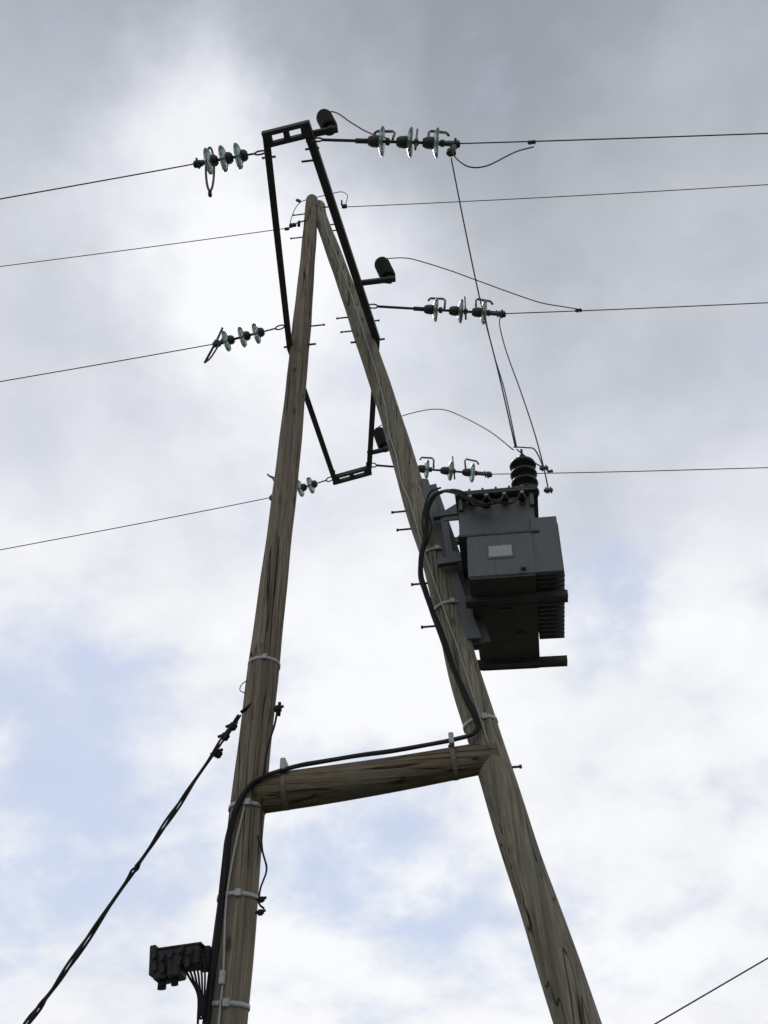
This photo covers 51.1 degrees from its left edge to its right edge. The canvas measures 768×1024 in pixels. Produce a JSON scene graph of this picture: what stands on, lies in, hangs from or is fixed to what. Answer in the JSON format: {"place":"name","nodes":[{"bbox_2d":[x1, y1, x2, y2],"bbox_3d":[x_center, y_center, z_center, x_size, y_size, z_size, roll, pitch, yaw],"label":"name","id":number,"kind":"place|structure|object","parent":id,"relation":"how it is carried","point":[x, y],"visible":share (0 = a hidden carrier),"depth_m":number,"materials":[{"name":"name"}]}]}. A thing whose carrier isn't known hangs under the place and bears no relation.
{"place":"outdoors","nodes":[
{"label":"outdoors","id":0,"kind":"place"},
{"bbox_2d":[0,0,767,1023],"label":"sky","id":1,"kind":"structure","parent":0,"point":[642,780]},
{"bbox_3d":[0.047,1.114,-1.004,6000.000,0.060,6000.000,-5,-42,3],"label":"ground","id":2,"kind":"structure","parent":0,"visible":0},
{"bbox_2d":[210,194,601,1023],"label":"wooden frame electricity pole","id":3,"kind":"object","parent":2,"relation":"on","point":[482,756],"visible":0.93,"depth_m":5.18,"materials":[{"name":"brown wood"}]},
{"bbox_2d":[23,702,252,1023],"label":"twisted service cable","id":4,"kind":"object","parent":3,"relation":"attached to","point":[217,752],"visible":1,"depth_m":4.61,"materials":[{"name":"black rubber"}]},
{"bbox_2d":[149,942,210,1023],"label":"pole fuse switch box","id":5,"kind":"object","parent":3,"relation":"attached to","point":[173,965],"visible":1,"depth_m":4.39,"materials":[{"name":"black plastic"}]},
{"bbox_2d":[255,909,265,915],"bbox_3d":[-0.714,2.314,4.643,0.062,0.032,0.035,-5,-42,3],"label":"insulation piercing connector","id":6,"kind":"object","parent":3,"relation":"attached to","point":[259,912],"visible":1,"depth_m":4.63,"materials":[{"name":"black plastic"}]},
{"bbox_2d":[256,896,266,902],"bbox_3d":[-0.717,2.262,4.689,0.062,0.032,0.035,-5,-42,3],"label":"insulation piercing connector","id":7,"kind":"object","parent":3,"relation":"attached to","point":[260,899],"visible":1,"depth_m":4.68,"materials":[{"name":"black plastic"}]},
{"bbox_2d":[257,836,267,908],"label":"tail wire","id":8,"kind":"object","parent":3,"relation":"attached to","point":[259,903],"visible":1,"depth_m":4.78,"materials":[{"name":"black rubber"}]},
{"bbox_2d":[261,796,266,863],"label":"tail wire","id":9,"kind":"object","parent":3,"relation":"attached to","point":[261,823],"visible":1,"depth_m":4.99,"materials":[{"name":"black rubber"}]},
{"bbox_2d":[263,710,277,773],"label":"tail wire","id":10,"kind":"object","parent":3,"relation":"attached to","point":[268,744],"visible":1,"depth_m":5.31,"materials":[{"name":"black rubber"}]},
{"bbox_2d":[273,702,283,715],"bbox_3d":[-0.727,1.359,5.539,0.075,0.100,0.045,-5,-42,3],"label":"insulation piercing connector","id":11,"kind":"object","parent":3,"relation":"attached to","point":[279,707],"visible":1,"depth_m":5.53,"materials":[{"name":"black plastic"}]},
{"bbox_2d":[284,220,305,230],"bbox_3d":[-1.113,-3.615,10.090,0.304,0.100,0.058,-15,-44,14],"label":"dead end clamp","id":12,"kind":"object","parent":3,"relation":"attached to","point":[298,223],"visible":1,"depth_m":10.08,"materials":[{"name":"metal"}]},
{"bbox_2d":[0,227,291,266],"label":"power line","id":13,"kind":"object","parent":12,"relation":"attached to","point":[140,248],"visible":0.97,"depth_m":10.17,"materials":[{"name":"metal"}]},
{"bbox_2d":[290,191,347,222],"bbox_3d":[-0.834,-3.965,10.518,0.752,1.056,0.171,-5,-42,3],"label":"jumper wire","id":14,"kind":"object","parent":3,"relation":"attached to","point":[318,196],"visible":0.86,"depth_m":10.68,"materials":[{"name":"metal"}]},
{"bbox_2d":[261,120,384,484],"bbox_3d":[-0.529,-1.823,8.309,1.060,0.120,4.326,-5,-42,3],"label":"steel crossarm frame","id":15,"kind":"object","parent":3,"relation":"attached to","point":[305,127],"visible":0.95,"depth_m":7.57,"materials":[{"name":"black metal"}]},
{"bbox_2d":[193,143,266,174],"bbox_3d":[-1.313,-3.022,6.861,0.640,0.227,0.229,-5,-42,3],"label":"glass disc insulator string","id":16,"kind":"object","parent":15,"relation":"attached to","point":[228,158],"visible":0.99,"depth_m":6.84,"materials":[{"name":"glass"}]},
{"bbox_2d":[0,164,192,199],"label":"power line","id":17,"kind":"object","parent":16,"relation":"attached to","point":[96,181],"visible":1,"depth_m":6.89,"materials":[{"name":"metal"}]},
{"bbox_2d":[205,146,214,196],"bbox_3d":[-1.472,-2.896,6.782,0.162,0.973,0.046,-10,-43,8],"label":"arcing ring","id":18,"kind":"object","parent":16,"relation":"attached to","point":[206,180],"visible":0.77,"depth_m":6.62,"materials":[{"name":"metal"}]},
{"bbox_2d":[212,323,284,351],"bbox_3d":[-1.379,-1.802,8.203,0.777,0.243,0.220,-10,-43,8],"label":"glass disc insulator string","id":19,"kind":"object","parent":15,"relation":"attached to","point":[247,335],"visible":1,"depth_m":8.19,"materials":[{"name":"glass"}]},
{"bbox_2d":[0,344,211,381],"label":"power line","id":20,"kind":"object","parent":19,"relation":"attached to","point":[106,363],"visible":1,"depth_m":8.31,"materials":[{"name":"metal"}]},
{"bbox_2d":[204,327,223,362],"bbox_3d":[-1.717,-1.692,8.189,0.171,0.569,0.054,-5,-42,3],"label":"arcing horn","id":21,"kind":"object","parent":19,"relation":"attached to","point":[212,348],"visible":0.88,"depth_m":8.14,"materials":[{"name":"silver metal"}]},
{"bbox_2d":[269,476,332,500],"bbox_3d":[-1.016,-0.295,9.899,0.862,0.238,0.220,-14,-43,13],"label":"glass disc insulator string","id":22,"kind":"object","parent":15,"relation":"attached to","point":[313,484],"visible":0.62,"depth_m":9.86,"materials":[{"name":"glass"}]},
{"bbox_2d":[0,498,267,549],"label":"power line","id":23,"kind":"object","parent":22,"relation":"attached to","point":[132,524],"visible":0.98,"depth_m":10.04,"materials":[{"name":"metal"}]},
{"bbox_2d":[313,109,337,136],"bbox_3d":[-0.524,-3.355,6.938,0.257,0.410,0.145,-5,-42,3],"label":"surge arrester","id":24,"kind":"object","parent":15,"relation":"attached to","point":[327,123],"visible":1,"depth_m":6.83,"materials":[{"name":"black rubber"}]},
{"bbox_2d":[330,111,386,137],"bbox_3d":[-0.250,-3.343,6.928,0.582,0.460,0.033,1,-42,-4],"label":"jumper wire","id":25,"kind":"object","parent":24,"relation":"attached to","point":[353,123],"visible":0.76,"depth_m":6.92,"materials":[{"name":"metal"}]},
{"bbox_2d":[367,427,388,454],"bbox_3d":[-0.068,-0.872,9.697,0.288,0.426,0.158,-5,-42,3],"label":"surge arrester","id":26,"kind":"object","parent":15,"relation":"attached to","point":[380,439],"visible":0.73,"depth_m":9.59,"materials":[{"name":"black rubber"}]},
{"bbox_2d":[378,409,513,449],"bbox_3d":[0.671,-0.764,8.294,0.413,2.758,2.334,17,-46,-20],"label":"jumper wire","id":27,"kind":"object","parent":26,"relation":"attached to","point":[463,417],"visible":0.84,"depth_m":8.37,"materials":[{"name":"metal"}]},
{"bbox_2d":[361,257,395,285],"bbox_3d":[-0.068,-2.397,8.013,0.362,0.436,0.158,-5,-42,3],"label":"surge arrester","id":28,"kind":"object","parent":15,"relation":"attached to","point":[385,270],"visible":1,"depth_m":7.89,"materials":[{"name":"black rubber"}]},
{"bbox_2d":[387,257,578,309],"bbox_3d":[0.950,-2.311,8.069,1.985,0.662,0.052,3,-42,-6],"label":"jumper wire","id":29,"kind":"object","parent":28,"relation":"attached to","point":[482,282],"visible":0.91,"depth_m":8.03,"materials":[{"name":"metal"}]},
{"bbox_2d":[310,126,459,158],"bbox_3d":[0.005,-3.136,6.774,1.258,0.405,0.240,-1,-42,-1],"label":"glass disc insulator string","id":30,"kind":"object","parent":15,"relation":"attached to","point":[380,142],"visible":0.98,"depth_m":6.73,"materials":[{"name":"glass"}]},
{"bbox_2d":[452,146,533,167],"bbox_3d":[0.898,-2.899,6.516,0.687,0.494,0.052,-3,-42,1],"label":"jumper wire","id":31,"kind":"object","parent":30,"relation":"attached to","point":[493,162],"visible":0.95,"depth_m":6.42,"materials":[{"name":"metal"}]},
{"bbox_2d":[446,144,456,156],"bbox_3d":[0.554,-2.966,6.599,0.096,0.138,0.060,-5,-42,3],"label":"line tap connector","id":32,"kind":"object","parent":31,"relation":"attached to","point":[451,149],"visible":1,"depth_m":6.58,"materials":[{"name":"metal"}]},
{"bbox_2d":[451,158,515,445],"bbox_3d":[0.796,-1.704,6.531,0.033,1.826,1.615,-13,-43,11],"label":"dropper wire","id":33,"kind":"object","parent":32,"relation":"hanging from","point":[481,303],"visible":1,"depth_m":6.57,"materials":[{"name":"metal"}]},
{"bbox_2d":[460,133,767,143],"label":"power line","id":34,"kind":"object","parent":30,"relation":"attached to","point":[615,138],"visible":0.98,"depth_m":6.69,"materials":[{"name":"metal"}]},
{"bbox_2d":[527,140,535,144],"bbox_3d":[1.232,-3.086,6.705,0.070,0.056,0.026,-5,-42,3],"label":"line tap connector","id":35,"kind":"object","parent":34,"relation":"attached to","point":[529,142],"visible":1,"depth_m":6.69,"materials":[{"name":"metal"}]},
{"bbox_2d":[368,456,491,482],"bbox_3d":[0.561,-0.551,9.778,1.529,0.409,0.240,3,-42,-6],"label":"glass disc insulator string","id":36,"kind":"object","parent":15,"relation":"attached to","point":[453,471],"visible":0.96,"depth_m":9.75,"materials":[{"name":"glass"}]},
{"bbox_2d":[492,467,767,474],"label":"power line","id":37,"kind":"object","parent":36,"relation":"attached to","point":[644,471],"visible":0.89,"depth_m":9.74,"materials":[{"name":"metal"}]},
{"bbox_2d":[367,296,505,324],"bbox_3d":[0.523,-2.047,8.053,1.387,0.407,0.240,0,-42,-3],"label":"glass disc insulator string","id":38,"kind":"object","parent":15,"relation":"attached to","point":[457,311],"visible":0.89,"depth_m":8.01,"materials":[{"name":"glass"}]},
{"bbox_2d":[485,317,516,445],"bbox_3d":[1.049,-1.242,7.248,0.032,2.081,0.162,0,-42,-2],"label":"dropper wire","id":39,"kind":"object","parent":38,"relation":"hanging from","point":[506,400],"visible":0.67,"depth_m":6.93,"materials":[{"name":"metal"}]},
{"bbox_2d":[499,315,549,492],"bbox_3d":[1.211,-1.048,7.084,0.038,2.581,0.183,12,-44,-15],"label":"dropper wire","id":40,"kind":"object","parent":38,"relation":"hanging from","point":[525,404],"visible":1,"depth_m":6.96,"materials":[{"name":"metal"}]},
{"bbox_2d":[539,465,547,470],"bbox_3d":[1.262,-0.346,6.340,0.070,0.056,0.026,-5,-42,3],"label":"line tap connector","id":41,"kind":"object","parent":40,"relation":"attached to","point":[545,467],"visible":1,"depth_m":6.33,"materials":[{"name":"metal"}]},
{"bbox_2d":[544,487,552,493],"bbox_3d":[1.264,-0.168,6.180,0.070,0.056,0.026,-5,-42,3],"label":"line tap connector","id":42,"kind":"object","parent":40,"relation":"attached to","point":[549,489],"visible":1,"depth_m":6.17,"materials":[{"name":"metal"}]},
{"bbox_2d":[506,302,767,313],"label":"power line","id":43,"kind":"object","parent":38,"relation":"attached to","point":[639,308],"visible":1,"depth_m":8.01,"materials":[{"name":"metal"}]},
{"bbox_2d":[323,200,346,208],"bbox_3d":[-0.627,-3.954,10.327,0.313,0.148,0.069,4,-42,-7],"label":"dead end clamp","id":44,"kind":"object","parent":3,"relation":"attached to","point":[344,206],"visible":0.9,"depth_m":10.32,"materials":[{"name":"metal"}]},
{"bbox_2d":[347,184,767,206],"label":"power line","id":45,"kind":"object","parent":44,"relation":"attached to","point":[559,196],"visible":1,"depth_m":9.92,"materials":[{"name":"metal"}]},
{"bbox_2d":[202,487,520,1023],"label":"voltage cable bundle","id":46,"kind":"object","parent":3,"relation":"attached to","point":[211,976],"visible":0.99,"depth_m":5.26,"materials":[{"name":"black rubber"}]},
{"bbox_2d":[421,449,567,670],"bbox_3d":[0.853,0.379,6.399,1.044,1.653,1.444,-5,-42,3],"label":"pole mounted transformer","id":47,"kind":"object","parent":3,"relation":"attached to","point":[504,565],"visible":0.99,"depth_m":5.92,"materials":[{"name":"grey paint"}]},
{"bbox_2d":[513,446,542,465],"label":"jumper wire","id":48,"kind":"object","parent":47,"relation":"attached to","point":[531,448],"visible":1,"depth_m":6.49,"materials":[{"name":"metal"}]},
{"bbox_2d":[654,957,767,1023],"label":"guy wire","id":49,"kind":"object","parent":2,"relation":"on","point":[710,991],"visible":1,"depth_m":6.78,"materials":[{"name":"metal"}]}
]}

